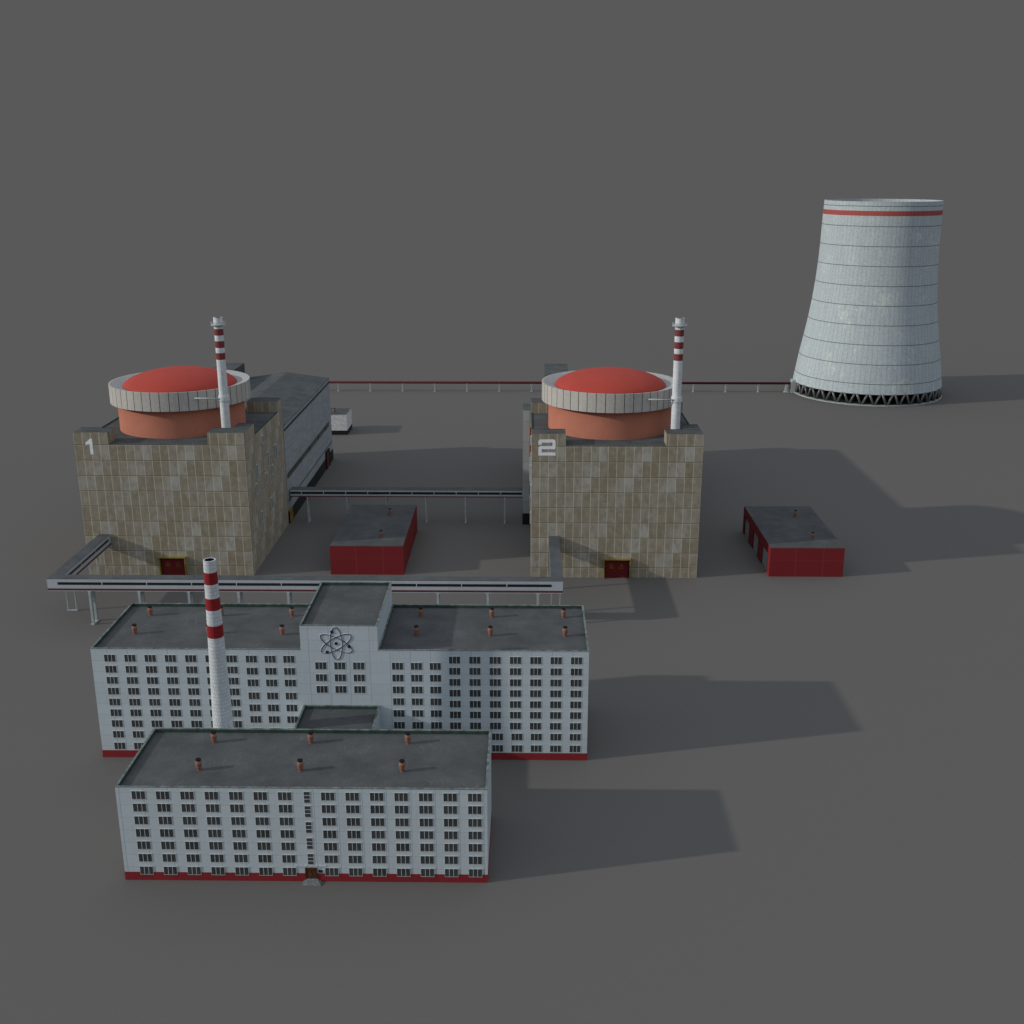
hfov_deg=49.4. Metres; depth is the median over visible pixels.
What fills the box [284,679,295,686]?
window
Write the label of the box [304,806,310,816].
stair window
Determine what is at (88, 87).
sky
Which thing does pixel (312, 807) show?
office building
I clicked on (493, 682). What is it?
window
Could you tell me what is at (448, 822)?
window
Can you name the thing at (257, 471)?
flank window
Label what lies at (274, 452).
flank window
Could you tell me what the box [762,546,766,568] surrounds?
garage door
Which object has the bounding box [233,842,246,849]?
window
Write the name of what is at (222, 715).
brick chimney
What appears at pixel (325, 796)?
window
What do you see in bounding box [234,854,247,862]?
window
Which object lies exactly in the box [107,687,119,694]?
window
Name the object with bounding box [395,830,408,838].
window
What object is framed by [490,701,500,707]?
window
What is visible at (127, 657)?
window
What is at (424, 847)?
window
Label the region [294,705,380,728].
link building
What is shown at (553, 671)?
window
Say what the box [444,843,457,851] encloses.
window
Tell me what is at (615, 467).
reactor building
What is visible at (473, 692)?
window
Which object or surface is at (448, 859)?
window
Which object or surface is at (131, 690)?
window
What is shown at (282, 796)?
window
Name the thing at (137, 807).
window
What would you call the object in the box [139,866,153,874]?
window
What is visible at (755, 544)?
garage door
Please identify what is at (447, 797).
window
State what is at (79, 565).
window
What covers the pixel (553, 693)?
window
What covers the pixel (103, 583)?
window
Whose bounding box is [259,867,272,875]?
window
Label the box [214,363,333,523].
turbine hall
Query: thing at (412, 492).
window
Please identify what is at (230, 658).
window
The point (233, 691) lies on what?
window
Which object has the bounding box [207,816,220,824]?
window
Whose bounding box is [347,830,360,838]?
window
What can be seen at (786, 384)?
pipeline
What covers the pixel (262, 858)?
window
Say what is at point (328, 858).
window
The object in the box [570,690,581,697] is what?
window
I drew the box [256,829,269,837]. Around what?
window
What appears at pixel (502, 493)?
window
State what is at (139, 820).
window
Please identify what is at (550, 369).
turbine hall
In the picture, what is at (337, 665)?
window
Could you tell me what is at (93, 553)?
window
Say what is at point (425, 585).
window
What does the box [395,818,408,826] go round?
window
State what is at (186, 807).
window
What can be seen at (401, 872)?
window
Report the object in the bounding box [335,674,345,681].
window
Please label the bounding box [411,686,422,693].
window
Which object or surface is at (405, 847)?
window
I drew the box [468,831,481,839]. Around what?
window
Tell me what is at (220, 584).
window
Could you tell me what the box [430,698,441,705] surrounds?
window
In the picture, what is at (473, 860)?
window
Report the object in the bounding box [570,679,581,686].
window
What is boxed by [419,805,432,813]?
window
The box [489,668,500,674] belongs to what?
window
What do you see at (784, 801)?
ground
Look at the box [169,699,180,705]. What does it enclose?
window
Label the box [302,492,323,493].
window
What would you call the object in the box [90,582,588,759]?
office building
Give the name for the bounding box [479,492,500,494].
window
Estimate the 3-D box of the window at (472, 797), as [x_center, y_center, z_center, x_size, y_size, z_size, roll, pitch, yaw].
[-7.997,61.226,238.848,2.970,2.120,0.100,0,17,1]
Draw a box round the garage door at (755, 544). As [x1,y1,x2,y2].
[753,532,757,553]
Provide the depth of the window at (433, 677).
289.33 m
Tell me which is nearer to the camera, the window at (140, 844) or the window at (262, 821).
the window at (262, 821)
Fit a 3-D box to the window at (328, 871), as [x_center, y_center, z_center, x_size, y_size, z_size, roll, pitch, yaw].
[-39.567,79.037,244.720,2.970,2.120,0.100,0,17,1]
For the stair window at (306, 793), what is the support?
in the office building at (312, 807)
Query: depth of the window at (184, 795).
239.66 m
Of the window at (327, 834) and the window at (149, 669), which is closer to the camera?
the window at (327, 834)
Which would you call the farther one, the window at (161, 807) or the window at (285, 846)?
the window at (285, 846)
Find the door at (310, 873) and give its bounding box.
[305,868,317,878]
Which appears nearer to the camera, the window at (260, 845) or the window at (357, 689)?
the window at (260, 845)
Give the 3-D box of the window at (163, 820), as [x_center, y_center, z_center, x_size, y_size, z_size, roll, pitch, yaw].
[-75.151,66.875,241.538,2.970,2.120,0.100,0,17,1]
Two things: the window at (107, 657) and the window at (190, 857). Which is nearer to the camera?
the window at (190, 857)
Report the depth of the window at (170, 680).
290.57 m
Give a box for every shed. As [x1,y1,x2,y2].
[330,505,416,574]
[742,506,844,576]
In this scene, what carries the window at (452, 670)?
in the office building at (514, 679)
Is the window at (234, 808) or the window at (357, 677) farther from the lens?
the window at (357, 677)
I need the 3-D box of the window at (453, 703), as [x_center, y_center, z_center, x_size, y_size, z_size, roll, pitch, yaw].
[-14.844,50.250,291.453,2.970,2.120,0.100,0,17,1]
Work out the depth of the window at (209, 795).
239.60 m
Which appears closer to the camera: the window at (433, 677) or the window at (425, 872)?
the window at (425, 872)
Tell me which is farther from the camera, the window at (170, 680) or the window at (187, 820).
the window at (170, 680)
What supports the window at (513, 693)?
in the office building at (514, 679)
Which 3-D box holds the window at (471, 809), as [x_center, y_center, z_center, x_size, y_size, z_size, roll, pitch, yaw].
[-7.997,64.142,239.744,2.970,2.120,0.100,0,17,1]
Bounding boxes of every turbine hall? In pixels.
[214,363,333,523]
[522,364,567,524]
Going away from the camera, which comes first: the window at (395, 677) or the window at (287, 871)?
the window at (287, 871)
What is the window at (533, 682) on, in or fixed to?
in the office building at (514, 679)
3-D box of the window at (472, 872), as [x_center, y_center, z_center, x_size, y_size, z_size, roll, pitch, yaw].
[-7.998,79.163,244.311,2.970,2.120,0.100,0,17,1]
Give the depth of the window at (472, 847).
242.48 m
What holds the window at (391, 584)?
in the skybridge at (66, 577)
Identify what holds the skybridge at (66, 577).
on the ground
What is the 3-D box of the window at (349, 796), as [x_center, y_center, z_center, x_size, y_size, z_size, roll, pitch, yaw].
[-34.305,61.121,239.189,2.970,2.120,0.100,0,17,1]
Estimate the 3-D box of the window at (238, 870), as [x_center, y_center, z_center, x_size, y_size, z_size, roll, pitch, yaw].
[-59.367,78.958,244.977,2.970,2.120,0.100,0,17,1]
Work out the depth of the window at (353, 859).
243.79 m
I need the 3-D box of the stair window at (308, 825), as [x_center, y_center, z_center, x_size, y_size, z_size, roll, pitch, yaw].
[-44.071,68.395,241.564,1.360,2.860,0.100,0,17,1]
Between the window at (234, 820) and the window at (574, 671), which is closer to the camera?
the window at (234, 820)
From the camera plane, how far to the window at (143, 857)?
244.38 m
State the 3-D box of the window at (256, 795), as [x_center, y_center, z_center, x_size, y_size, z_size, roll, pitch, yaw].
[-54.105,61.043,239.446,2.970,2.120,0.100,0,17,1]
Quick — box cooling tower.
[790,199,943,406]
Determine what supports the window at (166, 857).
in the office building at (312, 807)
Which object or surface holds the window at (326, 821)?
in the office building at (312, 807)
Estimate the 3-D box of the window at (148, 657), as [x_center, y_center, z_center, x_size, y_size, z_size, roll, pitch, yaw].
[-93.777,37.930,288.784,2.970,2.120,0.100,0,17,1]
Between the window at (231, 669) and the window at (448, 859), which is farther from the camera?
the window at (231, 669)
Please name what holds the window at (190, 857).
in the office building at (312, 807)
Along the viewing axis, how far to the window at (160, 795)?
239.77 m
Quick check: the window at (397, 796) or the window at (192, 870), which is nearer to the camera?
the window at (397, 796)
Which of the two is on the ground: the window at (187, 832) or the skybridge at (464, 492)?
the skybridge at (464, 492)
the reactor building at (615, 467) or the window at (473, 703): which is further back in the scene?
the reactor building at (615, 467)
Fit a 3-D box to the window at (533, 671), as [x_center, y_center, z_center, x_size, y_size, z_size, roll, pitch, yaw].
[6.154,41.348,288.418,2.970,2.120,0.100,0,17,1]
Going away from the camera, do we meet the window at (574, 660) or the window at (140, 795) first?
the window at (140, 795)
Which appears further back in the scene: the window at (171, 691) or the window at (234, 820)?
the window at (171, 691)
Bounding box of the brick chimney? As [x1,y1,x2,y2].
[203,558,233,727]
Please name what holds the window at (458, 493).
in the skybridge at (464, 492)
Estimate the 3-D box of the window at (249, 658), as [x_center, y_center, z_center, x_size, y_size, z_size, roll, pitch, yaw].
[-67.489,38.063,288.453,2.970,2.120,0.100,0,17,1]
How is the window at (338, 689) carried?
in the office building at (514, 679)
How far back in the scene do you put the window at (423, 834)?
241.77 m
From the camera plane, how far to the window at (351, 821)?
241.01 m
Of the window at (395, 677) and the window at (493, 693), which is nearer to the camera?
the window at (395, 677)
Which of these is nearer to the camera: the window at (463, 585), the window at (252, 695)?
the window at (252, 695)
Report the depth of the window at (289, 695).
291.42 m
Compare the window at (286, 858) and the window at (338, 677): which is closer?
the window at (286, 858)
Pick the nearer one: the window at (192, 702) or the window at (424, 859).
the window at (424, 859)
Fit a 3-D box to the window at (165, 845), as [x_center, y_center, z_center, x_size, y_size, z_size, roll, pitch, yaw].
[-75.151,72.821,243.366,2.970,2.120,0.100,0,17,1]
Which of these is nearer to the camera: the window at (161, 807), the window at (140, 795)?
the window at (140, 795)
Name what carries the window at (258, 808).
in the office building at (312, 807)
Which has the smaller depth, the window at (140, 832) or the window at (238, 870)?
the window at (140, 832)
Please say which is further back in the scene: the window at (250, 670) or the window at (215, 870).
the window at (250, 670)
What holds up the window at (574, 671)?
in the office building at (514, 679)
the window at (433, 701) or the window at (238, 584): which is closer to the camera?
the window at (433, 701)
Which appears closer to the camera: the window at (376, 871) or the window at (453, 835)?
the window at (453, 835)
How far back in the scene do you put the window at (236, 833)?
242.25 m
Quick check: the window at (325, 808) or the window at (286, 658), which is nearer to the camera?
the window at (325, 808)
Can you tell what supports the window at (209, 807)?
in the office building at (312, 807)
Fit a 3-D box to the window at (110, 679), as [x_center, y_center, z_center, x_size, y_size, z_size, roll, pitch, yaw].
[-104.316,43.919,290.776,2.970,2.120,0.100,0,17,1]
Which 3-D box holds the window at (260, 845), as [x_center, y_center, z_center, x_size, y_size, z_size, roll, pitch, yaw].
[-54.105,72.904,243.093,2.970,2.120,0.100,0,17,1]
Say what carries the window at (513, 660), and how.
in the office building at (514, 679)
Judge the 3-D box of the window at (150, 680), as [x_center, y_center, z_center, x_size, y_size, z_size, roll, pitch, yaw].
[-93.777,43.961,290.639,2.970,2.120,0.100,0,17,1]
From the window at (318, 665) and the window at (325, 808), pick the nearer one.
the window at (325, 808)
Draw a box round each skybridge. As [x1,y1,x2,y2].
[47,534,562,624]
[290,487,522,523]
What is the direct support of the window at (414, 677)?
in the office building at (514, 679)
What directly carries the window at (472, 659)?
in the office building at (514, 679)
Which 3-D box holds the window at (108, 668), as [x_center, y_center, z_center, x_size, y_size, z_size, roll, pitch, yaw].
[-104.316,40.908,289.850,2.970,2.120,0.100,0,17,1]
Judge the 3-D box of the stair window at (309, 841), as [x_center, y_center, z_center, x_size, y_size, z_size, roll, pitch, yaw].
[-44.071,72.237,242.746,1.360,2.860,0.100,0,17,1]
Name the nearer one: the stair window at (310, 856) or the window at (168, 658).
the stair window at (310, 856)
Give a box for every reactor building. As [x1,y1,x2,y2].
[73,317,288,574]
[529,317,703,578]
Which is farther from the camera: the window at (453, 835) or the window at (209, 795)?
the window at (453, 835)
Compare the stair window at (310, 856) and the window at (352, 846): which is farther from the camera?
the stair window at (310, 856)
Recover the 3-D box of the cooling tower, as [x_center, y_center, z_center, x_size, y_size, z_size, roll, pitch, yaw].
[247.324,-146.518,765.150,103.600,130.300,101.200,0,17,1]
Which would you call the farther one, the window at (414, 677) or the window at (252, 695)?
the window at (252, 695)
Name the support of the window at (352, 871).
in the office building at (312, 807)
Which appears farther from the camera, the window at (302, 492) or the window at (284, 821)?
the window at (302, 492)
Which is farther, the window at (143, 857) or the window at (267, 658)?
the window at (267, 658)
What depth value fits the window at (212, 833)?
242.36 m
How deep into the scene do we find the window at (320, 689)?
290.74 m
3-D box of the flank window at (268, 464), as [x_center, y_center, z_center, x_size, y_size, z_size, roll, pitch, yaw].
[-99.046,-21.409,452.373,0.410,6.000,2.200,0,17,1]
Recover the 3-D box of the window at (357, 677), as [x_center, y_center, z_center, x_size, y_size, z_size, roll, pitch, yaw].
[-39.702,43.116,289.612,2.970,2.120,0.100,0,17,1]
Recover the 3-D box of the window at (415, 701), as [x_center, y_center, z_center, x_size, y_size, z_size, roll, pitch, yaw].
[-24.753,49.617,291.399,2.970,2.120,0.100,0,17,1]
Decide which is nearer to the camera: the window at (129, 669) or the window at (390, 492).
the window at (129, 669)
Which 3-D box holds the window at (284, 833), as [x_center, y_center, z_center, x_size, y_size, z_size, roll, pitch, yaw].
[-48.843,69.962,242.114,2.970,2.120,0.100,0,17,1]
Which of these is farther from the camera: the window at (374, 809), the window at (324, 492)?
the window at (324, 492)
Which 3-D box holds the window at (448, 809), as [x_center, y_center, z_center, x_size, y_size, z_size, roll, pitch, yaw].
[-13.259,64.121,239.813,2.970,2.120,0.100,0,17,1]
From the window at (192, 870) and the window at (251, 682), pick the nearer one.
the window at (192, 870)
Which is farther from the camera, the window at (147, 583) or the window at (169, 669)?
the window at (147, 583)
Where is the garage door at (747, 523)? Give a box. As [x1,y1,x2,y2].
[745,519,748,537]
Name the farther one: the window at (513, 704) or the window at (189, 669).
the window at (513, 704)
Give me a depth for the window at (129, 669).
289.79 m
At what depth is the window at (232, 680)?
290.39 m
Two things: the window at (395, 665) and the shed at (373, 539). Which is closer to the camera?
the window at (395, 665)
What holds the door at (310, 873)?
in the office building at (312, 807)
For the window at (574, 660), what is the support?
in the office building at (514, 679)
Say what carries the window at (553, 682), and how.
in the office building at (514, 679)
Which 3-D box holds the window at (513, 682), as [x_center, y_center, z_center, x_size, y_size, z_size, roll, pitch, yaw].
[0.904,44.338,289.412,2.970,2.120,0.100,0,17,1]
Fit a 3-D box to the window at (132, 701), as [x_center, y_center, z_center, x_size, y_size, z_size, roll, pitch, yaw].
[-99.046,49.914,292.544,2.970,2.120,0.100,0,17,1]
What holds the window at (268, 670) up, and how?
in the office building at (514, 679)
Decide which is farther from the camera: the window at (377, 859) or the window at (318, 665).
the window at (318, 665)
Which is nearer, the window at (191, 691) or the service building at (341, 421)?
the window at (191, 691)
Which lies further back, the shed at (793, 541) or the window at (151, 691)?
the shed at (793, 541)
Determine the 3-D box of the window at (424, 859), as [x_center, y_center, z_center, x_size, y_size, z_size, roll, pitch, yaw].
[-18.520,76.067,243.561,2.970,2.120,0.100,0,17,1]
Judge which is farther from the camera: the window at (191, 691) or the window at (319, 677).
the window at (191, 691)
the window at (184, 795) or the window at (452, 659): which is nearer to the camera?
the window at (184, 795)
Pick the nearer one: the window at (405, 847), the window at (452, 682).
the window at (405, 847)
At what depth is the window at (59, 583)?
379.71 m
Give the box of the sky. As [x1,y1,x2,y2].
[0,0,1023,175]
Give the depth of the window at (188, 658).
288.66 m
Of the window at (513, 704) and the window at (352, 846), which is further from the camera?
the window at (513, 704)
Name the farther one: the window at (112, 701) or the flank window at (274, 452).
the flank window at (274, 452)
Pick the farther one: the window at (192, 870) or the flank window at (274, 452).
the flank window at (274, 452)
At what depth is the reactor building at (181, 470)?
424.01 m
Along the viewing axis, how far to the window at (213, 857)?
244.17 m
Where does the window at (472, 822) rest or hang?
in the office building at (312, 807)
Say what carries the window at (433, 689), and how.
in the office building at (514, 679)
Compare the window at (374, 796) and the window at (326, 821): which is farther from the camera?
the window at (326, 821)
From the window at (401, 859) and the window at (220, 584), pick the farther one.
the window at (220, 584)
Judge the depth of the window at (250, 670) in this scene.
289.43 m
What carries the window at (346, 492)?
in the skybridge at (464, 492)
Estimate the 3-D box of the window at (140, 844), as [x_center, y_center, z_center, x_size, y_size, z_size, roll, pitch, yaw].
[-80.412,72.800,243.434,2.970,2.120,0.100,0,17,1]
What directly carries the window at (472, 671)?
in the office building at (514, 679)
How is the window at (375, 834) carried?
in the office building at (312, 807)
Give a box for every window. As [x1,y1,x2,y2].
[57,582,101,584]
[68,563,80,574]
[82,551,94,563]
[96,540,108,551]
[102,582,146,584]
[104,654,115,661]
[105,665,116,672]
[106,676,117,683]
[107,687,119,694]
[109,698,120,705]
[124,654,135,661]
[125,666,136,672]
[126,677,137,683]
[128,687,139,694]
[129,698,140,705]
[131,791,145,799]
[132,803,146,811]
[134,816,148,824]
[135,828,149,836]
[137,841,150,848]
[138,853,152,861]
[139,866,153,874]
[144,654,155,661]
[145,666,156,672]
[147,583,191,585]
[147,677,158,683]
[148,688,159,694]
[149,698,160,705]
[155,791,169,799]
[157,803,170,811]
[158,816,172,824]
[159,829,173,836]
[161,841,174,849]
[162,853,175,861]
[163,866,177,874]
[164,655,176,661]
[166,666,177,672]
[167,677,178,683]
[168,688,179,694]
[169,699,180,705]
[180,791,193,799]
[181,803,195,811]
[182,816,196,824]
[184,829,197,837]
[185,655,196,661]
[185,841,198,849]
[186,666,197,672]
[186,854,199,861]
[187,677,198,684]
[187,866,200,874]
[188,688,199,694]
[189,699,200,705]
[192,583,236,585]
[204,791,218,799]
[205,804,219,812]
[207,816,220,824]
[208,829,221,837]
[209,841,222,849]
[210,854,223,862]
[211,867,224,874]
[226,655,236,662]
[227,666,237,673]
[229,677,238,684]
[229,791,242,799]
[230,688,239,695]
[230,804,243,812]
[231,699,240,705]
[231,817,244,824]
[232,829,245,837]
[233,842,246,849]
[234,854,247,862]
[235,867,248,874]
[237,583,281,585]
[245,655,256,662]
[246,667,257,674]
[247,679,258,686]
[248,692,259,699]
[253,791,266,799]
[254,804,267,812]
[255,817,268,825]
[256,464,258,479]
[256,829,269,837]
[257,842,270,849]
[258,854,271,862]
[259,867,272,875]
[264,655,275,662]
[265,667,276,674]
[266,679,277,686]
[267,451,269,466]
[267,692,278,699]
[273,445,275,460]
[278,792,291,800]
[278,804,292,812]
[279,817,293,825]
[280,829,293,837]
[281,842,294,850]
[282,583,319,585]
[282,854,295,862]
[283,655,294,662]
[283,867,296,875]
[284,667,295,674]
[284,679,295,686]
[285,692,296,699]
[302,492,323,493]
[303,791,309,802]
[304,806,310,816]
[305,822,311,832]
[306,838,312,848]
[307,853,313,864]
[315,662,326,669]
[316,674,326,680]
[316,685,327,692]
[321,792,334,800]
[321,804,335,812]
[322,817,335,825]
[323,830,336,838]
[323,842,337,850]
[324,492,345,493]
[324,855,337,862]
[325,867,338,875]
[334,662,345,669]
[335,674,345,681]
[335,686,346,692]
[345,792,358,800]
[346,492,367,493]
[346,805,359,813]
[346,817,359,825]
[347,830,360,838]
[348,842,361,850]
[348,855,361,863]
[349,868,362,875]
[353,662,364,669]
[353,674,364,681]
[354,686,365,692]
[368,492,389,493]
[370,792,383,800]
[370,805,383,813]
[371,818,384,825]
[371,830,384,838]
[372,843,385,850]
[372,855,385,863]
[373,868,386,875]
[390,492,411,493]
[391,584,416,586]
[392,662,402,669]
[392,674,403,681]
[392,686,403,693]
[393,698,403,704]
[394,793,407,800]
[395,805,408,813]
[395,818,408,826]
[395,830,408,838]
[396,843,409,851]
[396,855,409,863]
[397,868,410,876]
[411,662,421,669]
[411,674,422,681]
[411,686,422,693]
[412,492,433,494]
[412,698,422,704]
[417,584,461,586]
[419,793,432,801]
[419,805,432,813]
[419,818,432,826]
[420,831,433,838]
[420,843,433,851]
[420,856,433,863]
[421,868,433,876]
[429,662,440,669]
[430,674,440,681]
[430,686,441,693]
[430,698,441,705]
[434,492,456,494]
[443,793,456,801]
[443,805,456,813]
[444,818,457,826]
[444,831,457,839]
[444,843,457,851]
[444,856,457,863]
[445,868,457,876]
[449,656,459,663]
[449,667,460,674]
[449,678,460,685]
[449,689,460,696]
[450,700,460,707]
[456,492,478,494]
[462,584,506,586]
[468,793,481,801]
[468,806,481,813]
[468,818,481,826]
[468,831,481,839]
[468,843,481,851]
[469,656,480,663]
[469,668,480,674]
[469,679,480,685]
[469,689,480,696]
[469,856,481,864]
[469,869,481,876]
[470,700,480,707]
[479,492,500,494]
[489,656,500,663]
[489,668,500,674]
[490,679,500,685]
[490,690,500,696]
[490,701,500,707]
[501,492,521,494]
[507,584,551,586]
[510,657,520,663]
[510,668,520,674]
[510,679,520,685]
[510,690,520,696]
[510,701,520,707]
[530,657,541,663]
[530,668,541,675]
[530,679,540,686]
[530,690,540,696]
[550,657,561,663]
[550,668,561,675]
[550,679,561,686]
[550,690,561,697]
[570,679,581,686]
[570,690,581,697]
[571,657,581,664]
[571,668,581,675]
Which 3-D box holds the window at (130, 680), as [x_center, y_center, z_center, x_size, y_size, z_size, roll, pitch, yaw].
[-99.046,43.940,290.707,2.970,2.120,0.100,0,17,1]
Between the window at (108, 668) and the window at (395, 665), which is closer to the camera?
the window at (395, 665)
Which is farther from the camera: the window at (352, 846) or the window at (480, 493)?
the window at (480, 493)
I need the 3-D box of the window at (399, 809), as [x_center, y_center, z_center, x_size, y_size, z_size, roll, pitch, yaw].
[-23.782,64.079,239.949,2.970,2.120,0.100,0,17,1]
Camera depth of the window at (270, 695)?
291.53 m
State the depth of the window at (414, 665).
288.41 m
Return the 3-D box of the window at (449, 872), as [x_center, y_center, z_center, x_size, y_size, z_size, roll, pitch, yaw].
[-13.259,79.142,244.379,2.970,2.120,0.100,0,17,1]
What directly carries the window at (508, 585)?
in the skybridge at (66, 577)
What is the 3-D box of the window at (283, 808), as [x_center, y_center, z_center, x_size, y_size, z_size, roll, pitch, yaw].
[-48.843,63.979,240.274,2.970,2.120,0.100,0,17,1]
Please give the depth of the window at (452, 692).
290.53 m
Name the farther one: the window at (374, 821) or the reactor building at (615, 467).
the reactor building at (615, 467)
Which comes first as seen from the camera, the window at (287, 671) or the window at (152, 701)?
the window at (287, 671)
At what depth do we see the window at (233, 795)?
239.48 m
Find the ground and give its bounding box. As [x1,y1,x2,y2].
[0,175,1023,1023]
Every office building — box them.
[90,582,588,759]
[115,728,491,885]
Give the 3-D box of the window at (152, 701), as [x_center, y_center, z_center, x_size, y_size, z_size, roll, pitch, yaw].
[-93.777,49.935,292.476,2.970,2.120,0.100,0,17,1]
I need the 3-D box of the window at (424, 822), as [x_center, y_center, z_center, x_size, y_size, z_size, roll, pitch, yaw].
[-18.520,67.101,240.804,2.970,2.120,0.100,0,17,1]
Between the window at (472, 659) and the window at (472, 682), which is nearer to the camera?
the window at (472, 659)
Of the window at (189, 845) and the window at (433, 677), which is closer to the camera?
the window at (189, 845)
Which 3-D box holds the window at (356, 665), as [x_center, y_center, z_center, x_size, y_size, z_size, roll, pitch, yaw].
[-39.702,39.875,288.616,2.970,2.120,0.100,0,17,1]
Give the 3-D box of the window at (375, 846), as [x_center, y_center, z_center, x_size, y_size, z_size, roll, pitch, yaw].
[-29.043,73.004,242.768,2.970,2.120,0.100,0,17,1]
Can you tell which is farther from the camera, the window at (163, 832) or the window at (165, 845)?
the window at (165, 845)
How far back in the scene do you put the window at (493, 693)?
290.43 m
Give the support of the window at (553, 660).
in the office building at (514, 679)
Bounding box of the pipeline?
[330,381,790,392]
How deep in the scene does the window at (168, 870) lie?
245.22 m
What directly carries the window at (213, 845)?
in the office building at (312, 807)
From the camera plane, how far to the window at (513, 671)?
288.52 m
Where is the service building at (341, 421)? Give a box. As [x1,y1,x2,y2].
[331,408,351,434]
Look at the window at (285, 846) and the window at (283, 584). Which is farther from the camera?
the window at (283, 584)
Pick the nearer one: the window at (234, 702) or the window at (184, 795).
the window at (184, 795)
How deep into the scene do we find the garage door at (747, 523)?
473.60 m
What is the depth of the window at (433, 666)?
288.38 m
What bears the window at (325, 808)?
in the office building at (312, 807)
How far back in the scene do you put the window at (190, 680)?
290.50 m
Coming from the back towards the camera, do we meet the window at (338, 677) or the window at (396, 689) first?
the window at (396, 689)
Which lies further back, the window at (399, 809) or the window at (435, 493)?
the window at (435, 493)
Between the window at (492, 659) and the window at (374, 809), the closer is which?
the window at (374, 809)
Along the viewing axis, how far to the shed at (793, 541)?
435.35 m
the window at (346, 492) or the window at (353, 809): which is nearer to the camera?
the window at (353, 809)
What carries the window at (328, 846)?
in the office building at (312, 807)
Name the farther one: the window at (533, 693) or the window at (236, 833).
the window at (533, 693)
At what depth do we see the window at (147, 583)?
379.34 m
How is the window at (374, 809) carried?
in the office building at (312, 807)
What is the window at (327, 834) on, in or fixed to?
in the office building at (312, 807)
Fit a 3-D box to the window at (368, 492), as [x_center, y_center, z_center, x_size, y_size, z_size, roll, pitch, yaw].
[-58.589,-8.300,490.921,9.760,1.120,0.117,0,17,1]
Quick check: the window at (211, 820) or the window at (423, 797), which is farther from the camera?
the window at (211, 820)
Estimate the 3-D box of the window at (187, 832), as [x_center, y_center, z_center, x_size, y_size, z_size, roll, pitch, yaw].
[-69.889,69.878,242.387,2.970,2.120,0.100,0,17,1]
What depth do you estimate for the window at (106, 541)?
418.26 m

